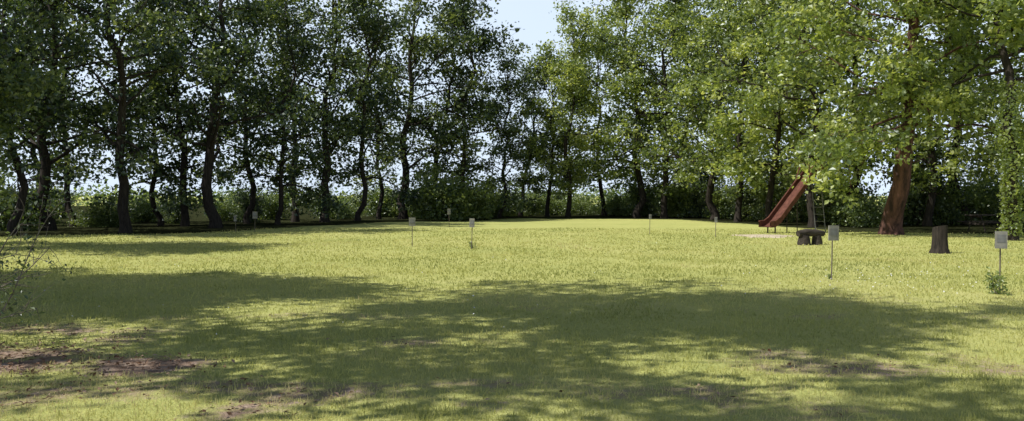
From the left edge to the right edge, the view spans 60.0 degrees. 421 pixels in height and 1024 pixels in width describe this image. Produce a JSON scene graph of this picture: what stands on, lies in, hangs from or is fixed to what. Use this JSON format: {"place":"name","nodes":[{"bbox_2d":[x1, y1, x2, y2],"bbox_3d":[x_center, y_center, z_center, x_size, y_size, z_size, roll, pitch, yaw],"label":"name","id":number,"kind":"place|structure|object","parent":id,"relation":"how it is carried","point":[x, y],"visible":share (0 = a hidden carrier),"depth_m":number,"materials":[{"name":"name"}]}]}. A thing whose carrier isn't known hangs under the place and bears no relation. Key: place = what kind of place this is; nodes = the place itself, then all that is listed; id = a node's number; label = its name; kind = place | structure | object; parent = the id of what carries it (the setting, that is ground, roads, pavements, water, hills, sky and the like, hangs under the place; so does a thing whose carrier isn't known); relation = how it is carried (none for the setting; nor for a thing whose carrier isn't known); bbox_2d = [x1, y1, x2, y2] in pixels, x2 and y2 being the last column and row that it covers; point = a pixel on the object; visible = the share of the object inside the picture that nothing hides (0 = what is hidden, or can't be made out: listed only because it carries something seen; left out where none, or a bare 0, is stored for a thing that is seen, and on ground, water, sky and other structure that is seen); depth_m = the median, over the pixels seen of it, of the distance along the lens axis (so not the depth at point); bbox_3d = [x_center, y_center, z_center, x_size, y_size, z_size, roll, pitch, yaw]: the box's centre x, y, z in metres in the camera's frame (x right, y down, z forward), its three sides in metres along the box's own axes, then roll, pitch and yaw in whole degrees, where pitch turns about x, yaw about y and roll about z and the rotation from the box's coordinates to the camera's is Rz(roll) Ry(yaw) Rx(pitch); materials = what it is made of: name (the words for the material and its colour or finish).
{"place":"outdoors","nodes":[
{"label":"outdoors","id":0,"kind":"place"},
{"bbox_2d":[0,196,1023,420],"bbox_3d":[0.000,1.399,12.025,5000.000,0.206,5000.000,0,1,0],"label":"ground","id":1,"kind":"structure","parent":0,"point":[199,223],"depth_m":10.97,"materials":[{"name":"green plant"}]},
{"bbox_2d":[0,160,23,227],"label":"shrub","id":2,"kind":"object","parent":1,"relation":"on","point":[4,177],"visible":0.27,"depth_m":40.08,"materials":[{"name":"green plant"}]},
{"bbox_2d":[0,197,59,230],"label":"shrub","id":3,"kind":"object","parent":1,"relation":"on","point":[4,220],"visible":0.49,"depth_m":39.42,"materials":[{"name":"green plant"}]},
{"bbox_2d":[0,0,77,216],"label":"oak tree","id":4,"kind":"object","parent":1,"relation":"on","point":[10,56],"visible":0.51,"depth_m":33.69,"materials":[{"name":"green plant"}]},
{"bbox_2d":[0,0,79,142],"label":"oak tree","id":5,"kind":"object","parent":1,"relation":"on","point":[13,87],"visible":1,"depth_m":26.78,"materials":[{"name":"green plant"}]},
{"bbox_2d":[8,182,74,225],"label":"shrub","id":6,"kind":"object","parent":1,"relation":"on","point":[56,210],"visible":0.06,"depth_m":46.39,"materials":[{"name":"green plant"}]},
{"bbox_2d":[0,1,99,190],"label":"oak tree","id":7,"kind":"object","parent":1,"relation":"on","point":[31,167],"visible":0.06,"depth_m":50.75,"materials":[{"name":"green plant"}]},
{"bbox_2d":[0,170,108,331],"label":"shrub","id":8,"kind":"object","parent":1,"relation":"on","point":[17,279],"visible":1,"depth_m":9.64,"materials":[{"name":"green plant"}]},
{"bbox_2d":[0,0,126,233],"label":"oak tree","id":9,"kind":"object","parent":1,"relation":"on","point":[19,169],"visible":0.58,"depth_m":36.13,"materials":[{"name":"green plant"}]},
{"bbox_2d":[50,189,87,218],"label":"shrub","id":10,"kind":"object","parent":1,"relation":"on","point":[63,212],"visible":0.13,"depth_m":60.03,"materials":[{"name":"green plant"}]},
{"bbox_2d":[3,0,138,226],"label":"oak tree","id":11,"kind":"object","parent":1,"relation":"on","point":[67,206],"visible":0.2,"depth_m":45.18,"materials":[{"name":"green plant"}]},
{"bbox_2d":[0,0,164,230],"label":"oak tree","id":12,"kind":"object","parent":1,"relation":"on","point":[45,174],"visible":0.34,"depth_m":40.31,"materials":[{"name":"green plant"}]},
{"bbox_2d":[65,205,135,227],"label":"shrub","id":13,"kind":"object","parent":1,"relation":"on","point":[96,221],"visible":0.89,"depth_m":44.38,"materials":[{"name":"green plant"}]},
{"bbox_2d":[101,192,142,217],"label":"shrub","id":14,"kind":"object","parent":1,"relation":"on","point":[130,208],"visible":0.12,"depth_m":47.79,"materials":[{"name":"green plant"}]},
{"bbox_2d":[13,0,250,232],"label":"oak tree","id":15,"kind":"object","parent":1,"relation":"on","point":[121,152],"visible":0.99,"depth_m":37.73,"materials":[{"name":"green plant"}]},
{"bbox_2d":[115,193,174,222],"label":"shrub","id":16,"kind":"object","parent":1,"relation":"on","point":[143,206],"visible":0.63,"depth_m":53.32,"materials":[{"name":"green plant"}]},
{"bbox_2d":[81,0,214,225],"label":"oak tree","id":17,"kind":"object","parent":1,"relation":"on","point":[174,180],"visible":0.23,"depth_m":46.12,"materials":[{"name":"green plant"}]},
{"bbox_2d":[149,191,196,223],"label":"shrub","id":18,"kind":"object","parent":1,"relation":"on","point":[175,218],"visible":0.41,"depth_m":49.73,"materials":[{"name":"green plant"}]},
{"bbox_2d":[91,0,273,226],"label":"oak tree","id":19,"kind":"object","parent":1,"relation":"on","point":[183,208],"visible":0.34,"depth_m":46.13,"materials":[{"name":"green plant"}]},
{"bbox_2d":[94,0,341,227],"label":"oak tree","id":20,"kind":"object","parent":1,"relation":"on","point":[215,132],"visible":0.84,"depth_m":43.00,"materials":[{"name":"green plant"}]},
{"bbox_2d":[200,195,242,220],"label":"shrub","id":21,"kind":"object","parent":1,"relation":"on","point":[224,212],"visible":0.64,"depth_m":55.73,"materials":[{"name":"green plant"}]},
{"bbox_2d":[177,0,319,223],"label":"oak tree","id":22,"kind":"object","parent":1,"relation":"on","point":[244,167],"visible":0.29,"depth_m":50.52,"materials":[{"name":"green plant"}]},
{"bbox_2d":[228,179,272,222],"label":"shrub","id":23,"kind":"object","parent":1,"relation":"on","point":[245,203],"visible":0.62,"depth_m":51.72,"materials":[{"name":"green plant"}]},
{"bbox_2d":[252,212,256,218],"bbox_3d":[-11.047,0.571,38.105,0.200,1.050,0.074,1,2,-11],"label":"marker sign","id":24,"kind":"object","parent":1,"relation":"on","point":[254,216],"visible":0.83,"depth_m":38.06,"materials":[{"name":"grey wood"}]},
{"bbox_2d":[250,185,291,219],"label":"shrub","id":25,"kind":"object","parent":1,"relation":"on","point":[272,211],"visible":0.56,"depth_m":57.52,"materials":[{"name":"green plant"}]},
{"bbox_2d":[209,0,354,224],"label":"oak tree","id":26,"kind":"object","parent":1,"relation":"on","point":[289,45],"visible":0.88,"depth_m":48.02,"materials":[{"name":"green plant"}]},
{"bbox_2d":[228,0,351,221],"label":"oak tree","id":27,"kind":"object","parent":1,"relation":"on","point":[294,218],"visible":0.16,"depth_m":54.16,"materials":[{"name":"green plant"}]},
{"bbox_2d":[307,182,335,215],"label":"shrub","id":28,"kind":"object","parent":1,"relation":"on","point":[315,213],"visible":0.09,"depth_m":69.61,"materials":[{"name":"green plant"}]},
{"bbox_2d":[235,0,427,221],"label":"oak tree","id":29,"kind":"object","parent":1,"relation":"on","point":[325,174],"visible":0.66,"depth_m":53.28,"materials":[{"name":"green plant"}]},
{"bbox_2d":[311,197,369,218],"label":"shrub","id":30,"kind":"object","parent":1,"relation":"on","point":[347,215],"visible":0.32,"depth_m":61.42,"materials":[{"name":"green plant"}]},
{"bbox_2d":[309,0,425,220],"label":"oak tree","id":31,"kind":"object","parent":1,"relation":"on","point":[365,99],"visible":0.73,"depth_m":55.45,"materials":[{"name":"green plant"}]},
{"bbox_2d":[349,176,410,216],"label":"shrub","id":32,"kind":"object","parent":1,"relation":"on","point":[386,200],"visible":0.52,"depth_m":67.58,"materials":[{"name":"green plant"}]},
{"bbox_2d":[315,8,444,218],"bbox_3d":[-9.523,-6.779,62.495,9.304,15.211,6.470,0,1,27],"label":"oak tree","id":33,"kind":"object","parent":1,"relation":"on","point":[390,158],"visible":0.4,"depth_m":61.94,"materials":[{"name":"green plant"}]},
{"bbox_2d":[409,218,414,246],"bbox_3d":[-3.094,0.745,27.485,0.200,1.050,0.074,0,3,-6],"label":"marker sign","id":34,"kind":"object","parent":1,"relation":"on","point":[412,222],"visible":0.83,"depth_m":27.44,"materials":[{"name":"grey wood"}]},
{"bbox_2d":[388,186,441,217],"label":"shrub","id":35,"kind":"object","parent":1,"relation":"on","point":[412,214],"visible":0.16,"depth_m":64.86,"materials":[{"name":"green plant"}]},
{"bbox_2d":[330,0,505,218],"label":"oak tree","id":36,"kind":"object","parent":1,"relation":"on","point":[418,49],"visible":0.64,"depth_m":60.84,"materials":[{"name":"green plant"}]},
{"bbox_2d":[379,0,510,214],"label":"oak tree","id":37,"kind":"object","parent":1,"relation":"on","point":[443,114],"visible":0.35,"depth_m":62.95,"materials":[{"name":"green plant"}]},
{"bbox_2d":[403,158,496,220],"bbox_3d":[-3.935,-1.411,58.078,6.655,4.232,6.473,-1,1,-32],"label":"shrub","id":38,"kind":"object","parent":1,"relation":"on","point":[440,197],"visible":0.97,"depth_m":57.37,"materials":[{"name":"green plant"}]},
{"bbox_2d":[393,0,535,213],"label":"oak tree","id":39,"kind":"object","parent":1,"relation":"on","point":[465,51],"visible":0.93,"depth_m":60.88,"materials":[{"name":"green plant"}]},
{"bbox_2d":[469,218,474,248],"bbox_3d":[-1.188,0.769,26.166,0.150,1.070,0.074,2,2,11],"label":"marker sign","id":40,"kind":"object","parent":1,"relation":"on","point":[471,222],"visible":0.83,"depth_m":26.12,"materials":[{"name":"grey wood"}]},
{"bbox_2d":[456,170,504,219],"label":"shrub","id":41,"kind":"object","parent":1,"relation":"on","point":[481,206],"visible":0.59,"depth_m":59.31,"materials":[{"name":"green plant"}]},
{"bbox_2d":[484,191,518,216],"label":"shrub","id":42,"kind":"object","parent":1,"relation":"on","point":[496,203],"visible":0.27,"depth_m":67.18,"materials":[{"name":"green plant"}]},
{"bbox_2d":[0,298,1013,419],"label":"fallen leaves","id":43,"kind":"object","parent":1,"relation":"on","point":[103,374],"visible":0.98,"depth_m":8.41,"materials":[{"name":"brown plant"}]},
{"bbox_2d":[470,37,547,217],"bbox_3d":[-0.396,-5.947,64.142,5.706,13.432,8.235,0,1,12],"label":"oak tree","id":44,"kind":"object","parent":1,"relation":"on","point":[506,88],"visible":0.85,"depth_m":63.83,"materials":[{"name":"green plant"}]},
{"bbox_2d":[496,191,531,215],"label":"shrub","id":45,"kind":"object","parent":1,"relation":"on","point":[524,214],"visible":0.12,"depth_m":69.66,"materials":[{"name":"green plant"}]},
{"bbox_2d":[15,237,1016,333],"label":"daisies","id":46,"kind":"object","parent":1,"relation":"on","point":[721,285],"visible":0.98,"depth_m":16.37,"materials":[{"name":"white plant"}]},
{"bbox_2d":[483,44,568,216],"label":"tree","id":47,"kind":"object","parent":1,"relation":"on","point":[547,146],"visible":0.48,"depth_m":67.56,"materials":[{"name":"green plant"}]},
{"bbox_2d":[513,187,546,215],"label":"shrub","id":48,"kind":"object","parent":1,"relation":"on","point":[540,202],"visible":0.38,"depth_m":71.52,"materials":[{"name":"green plant"}]},
{"bbox_2d":[71,176,991,206],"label":"distant trees","id":49,"kind":"object","parent":1,"relation":"on","point":[97,193],"visible":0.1,"depth_m":136.63,"materials":[{"name":"green plant"}]},
{"bbox_2d":[487,39,601,216],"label":"beech tree","id":50,"kind":"object","parent":1,"relation":"on","point":[578,103],"visible":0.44,"depth_m":66.90,"materials":[{"name":"green plant"}]},
{"bbox_2d":[535,191,576,215],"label":"shrub","id":51,"kind":"object","parent":1,"relation":"on","point":[558,210],"visible":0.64,"depth_m":72.64,"materials":[{"name":"green plant"}]},
{"bbox_2d":[524,0,633,216],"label":"beech tree","id":52,"kind":"object","parent":1,"relation":"on","point":[578,140],"visible":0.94,"depth_m":64.63,"materials":[{"name":"green plant"}]},
{"bbox_2d":[559,192,600,214],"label":"shrub","id":53,"kind":"object","parent":1,"relation":"on","point":[583,207],"visible":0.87,"depth_m":73.68,"materials":[{"name":"green plant"}]},
{"bbox_2d":[533,16,660,215],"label":"beech tree","id":54,"kind":"object","parent":1,"relation":"on","point":[599,182],"visible":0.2,"depth_m":71.45,"materials":[{"name":"green plant"}]},
{"bbox_2d":[592,200,609,214],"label":"shrub","id":55,"kind":"object","parent":1,"relation":"on","point":[598,211],"visible":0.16,"depth_m":73.64,"materials":[{"name":"green plant"}]},
{"bbox_2d":[595,190,632,215],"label":"shrub","id":56,"kind":"object","parent":1,"relation":"on","point":[616,205],"visible":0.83,"depth_m":71.44,"materials":[{"name":"green plant"}]},
{"bbox_2d":[618,173,661,215],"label":"shrub","id":57,"kind":"object","parent":1,"relation":"on","point":[646,210],"visible":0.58,"depth_m":69.47,"materials":[{"name":"green plant"}]},
{"bbox_2d":[560,0,721,217],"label":"beech tree","id":58,"kind":"object","parent":1,"relation":"on","point":[626,7],"visible":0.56,"depth_m":65.92,"materials":[{"name":"green plant"}]},
{"bbox_2d":[580,0,750,217],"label":"beech tree","id":59,"kind":"object","parent":1,"relation":"on","point":[674,16],"visible":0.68,"depth_m":63.14,"materials":[{"name":"green plant"}]},
{"bbox_2d":[597,0,745,216],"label":"beech tree","id":60,"kind":"object","parent":1,"relation":"on","point":[606,117],"visible":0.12,"depth_m":67.56,"materials":[{"name":"green plant"}]},
{"bbox_2d":[643,163,706,217],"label":"shrub","id":61,"kind":"object","parent":1,"relation":"on","point":[676,208],"visible":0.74,"depth_m":65.30,"materials":[{"name":"green plant"}]},
{"bbox_2d":[674,152,731,217],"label":"shrub","id":62,"kind":"object","parent":1,"relation":"on","point":[699,203],"visible":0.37,"depth_m":65.49,"materials":[{"name":"green plant"}]},
{"bbox_2d":[624,0,801,219],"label":"beech tree","id":63,"kind":"object","parent":1,"relation":"on","point":[712,208],"visible":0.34,"depth_m":58.93,"materials":[{"name":"green plant"}]},
{"bbox_2d":[696,177,752,218],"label":"shrub","id":64,"kind":"object","parent":1,"relation":"on","point":[719,203],"visible":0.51,"depth_m":61.48,"materials":[{"name":"green plant"}]},
{"bbox_2d":[717,177,767,220],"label":"shrub","id":65,"kind":"object","parent":1,"relation":"on","point":[748,201],"visible":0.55,"depth_m":57.48,"materials":[{"name":"green plant"}]},
{"bbox_2d":[677,0,812,178],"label":"beech tree","id":66,"kind":"object","parent":1,"relation":"on","point":[733,5],"visible":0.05,"depth_m":73.80,"materials":[{"name":"green plant"}]},
{"bbox_2d":[661,0,831,221],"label":"beech tree","id":67,"kind":"object","parent":1,"relation":"on","point":[714,158],"visible":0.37,"depth_m":54.94,"materials":[{"name":"green plant"}]},
{"bbox_2d":[732,234,792,237],"bbox_3d":[9.737,0.974,33.877,2.564,0.113,3.491,0,1,0],"label":"sand patch","id":68,"kind":"object","parent":1,"relation":"on","point":[761,235],"visible":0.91,"depth_m":33.29,"materials":[{"name":"beige sand"}]},
{"bbox_2d":[673,0,886,218],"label":"beech tree","id":69,"kind":"object","parent":1,"relation":"on","point":[744,165],"visible":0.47,"depth_m":48.99,"materials":[{"name":"green plant"}]},
{"bbox_2d":[745,159,823,221],"bbox_3d":[17.031,-1.476,55.794,5.324,4.450,5.178,0,1,13],"label":"shrub","id":70,"kind":"object","parent":1,"relation":"on","point":[760,197],"visible":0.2,"depth_m":55.55,"materials":[{"name":"green plant"}]},
{"bbox_2d":[756,170,823,222],"bbox_3d":[17.214,-0.951,53.928,4.646,3.393,4.923,-1,1,-32],"label":"shrub","id":71,"kind":"object","parent":1,"relation":"on","point":[793,211],"visible":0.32,"depth_m":53.74,"materials":[{"name":"green plant"}]},
{"bbox_2d":[696,0,887,226],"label":"beech tree","id":72,"kind":"object","parent":1,"relation":"on","point":[763,109],"visible":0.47,"depth_m":45.69,"materials":[{"name":"green plant"}]},
{"bbox_2d":[758,163,825,232],"bbox_3d":[12.027,-0.513,37.896,3.086,3.128,0.815,0,1,-24],"label":"playground slide","id":73,"kind":"object","parent":1,"relation":"on","point":[782,208],"visible":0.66,"depth_m":37.85,"materials":[{"name":"orange paint"}]},
{"bbox_2d":[699,0,901,221],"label":"beech tree","id":74,"kind":"object","parent":1,"relation":"on","point":[753,81],"visible":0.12,"depth_m":55.68,"materials":[{"name":"green plant"}]},
{"bbox_2d":[796,229,824,244],"bbox_3d":[9.612,0.896,28.519,1.023,0.620,0.460,0,1,-20],"label":"log bench","id":75,"kind":"object","parent":1,"relation":"on","point":[803,235],"visible":0.79,"depth_m":28.41,"materials":[{"name":"grey stone"}]},
{"bbox_2d":[828,226,838,279],"bbox_3d":[5.992,0.865,16.573,0.200,1.170,0.074,0,2,-9],"label":"marker sign","id":76,"kind":"object","parent":1,"relation":"on","point":[833,233],"visible":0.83,"depth_m":16.53,"materials":[{"name":"grey metal"}]},
{"bbox_2d":[799,170,886,222],"bbox_3d":[19.272,-1.072,52.319,5.178,3.729,5.324,-1,1,-37],"label":"shrub","id":77,"kind":"object","parent":1,"relation":"on","point":[827,215],"visible":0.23,"depth_m":51.70,"materials":[{"name":"green plant"}]},
{"bbox_2d":[733,0,965,221],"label":"beech tree","id":78,"kind":"object","parent":1,"relation":"on","point":[871,165],"visible":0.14,"depth_m":49.25,"materials":[{"name":"green plant"}]},
{"bbox_2d":[828,189,906,226],"bbox_3d":[18.180,-0.122,46.060,3.695,2.034,4.289,0,1,1],"label":"shrub","id":79,"kind":"object","parent":1,"relation":"on","point":[859,216],"visible":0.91,"depth_m":45.36,"materials":[{"name":"green plant"}]},
{"bbox_2d":[746,0,1023,234],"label":"beech tree","id":80,"kind":"object","parent":1,"relation":"on","point":[902,135],"visible":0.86,"depth_m":34.89,"materials":[{"name":"green plant"}]},
{"bbox_2d":[878,126,973,225],"bbox_3d":[22.134,-1.824,47.971,5.111,5.409,5.415,0,1,-20],"label":"shrub","id":81,"kind":"object","parent":1,"relation":"on","point":[912,210],"visible":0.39,"depth_m":47.31,"materials":[{"name":"green plant"}]},
{"bbox_2d":[839,0,1023,224],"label":"beech tree","id":82,"kind":"object","parent":1,"relation":"on","point":[958,140],"visible":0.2,"depth_m":46.61,"materials":[{"name":"green plant"}]},
{"bbox_2d":[929,225,950,253],"bbox_3d":[12.077,0.853,25.036,0.634,0.906,0.618,0,1,0],"label":"tree stump","id":83,"kind":"object","parent":1,"relation":"on","point":[939,243],"visible":0.8,"depth_m":24.83,"materials":[{"name":"brown wood"}]},
{"bbox_2d":[861,0,1023,225],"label":"beech tree","id":84,"kind":"object","parent":1,"relation":"on","point":[932,173],"visible":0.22,"depth_m":45.11,"materials":[{"name":"green plant"}]},
{"bbox_2d":[903,166,992,224],"bbox_3d":[23.356,-0.963,48.259,4.747,3.644,4.880,0,1,12],"label":"shrub","id":85,"kind":"object","parent":1,"relation":"on","point":[942,219],"visible":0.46,"depth_m":47.24,"materials":[{"name":"green plant"}]},
{"bbox_2d":[878,0,1023,240],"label":"ivy covered tree","id":86,"kind":"object","parent":1,"relation":"on","point":[1012,175],"visible":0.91,"depth_m":31.16,"materials":[{"name":"green plant"}]},
{"bbox_2d":[940,177,1001,223],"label":"shrub","id":87,"kind":"object","parent":1,"relation":"on","point":[987,194],"visible":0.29,"depth_m":49.16,"materials":[{"name":"green plant"}]},
{"bbox_2d":[950,8,1023,186],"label":"beech tree","id":88,"kind":"object","parent":1,"relation":"on","point":[979,171],"visible":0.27,"depth_m":44.32,"materials":[{"name":"green plant"}]},
{"bbox_2d":[957,160,1021,221],"bbox_3d":[27.836,-1.250,52.174,5.576,4.073,5.907,0,1,7],"label":"shrub","id":89,"kind":"object","parent":1,"relation":"on","point":[997,182],"visible":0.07,"depth_m":51.83,"materials":[{"name":"green plant"}]},
{"bbox_2d":[956,0,1023,180],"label":"beech tree","id":90,"kind":"object","parent":1,"relation":"on","point":[997,163],"visible":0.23,"depth_m":41.59,"materials":[{"name":"green plant"}]},
{"bbox_2d":[957,214,1022,232],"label":"picnic table","id":91,"kind":"object","parent":1,"relation":"on","point":[982,222],"visible":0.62,"depth_m":38.06,"materials":[{"name":"brown wood"}]},
{"bbox_2d":[983,266,1009,294],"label":"shrub","id":92,"kind":"object","parent":1,"relation":"on","point":[993,285],"visible":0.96,"depth_m":14.25,"materials":[{"name":"green plant"}]},
{"bbox_2d":[977,177,1023,223],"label":"shrub","id":93,"kind":"object","parent":1,"relation":"on","point":[994,194],"visible":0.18,"depth_m":48.36,"materials":[{"name":"green plant"}]},
{"bbox_2d":[995,231,1007,290],"bbox_3d":[7.925,0.911,14.388,0.180,1.150,0.074,1,0,14],"label":"marker sign","id":94,"kind":"object","parent":1,"relation":"on","point":[1001,239],"visible":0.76,"depth_m":14.36,"materials":[{"name":"grey metal"}]},
{"bbox_2d":[0,0,1023,195],"label":"sky","id":95,"kind":"structure","parent":0,"point":[535,17],"materials":[{"name":"white"}]}
]}

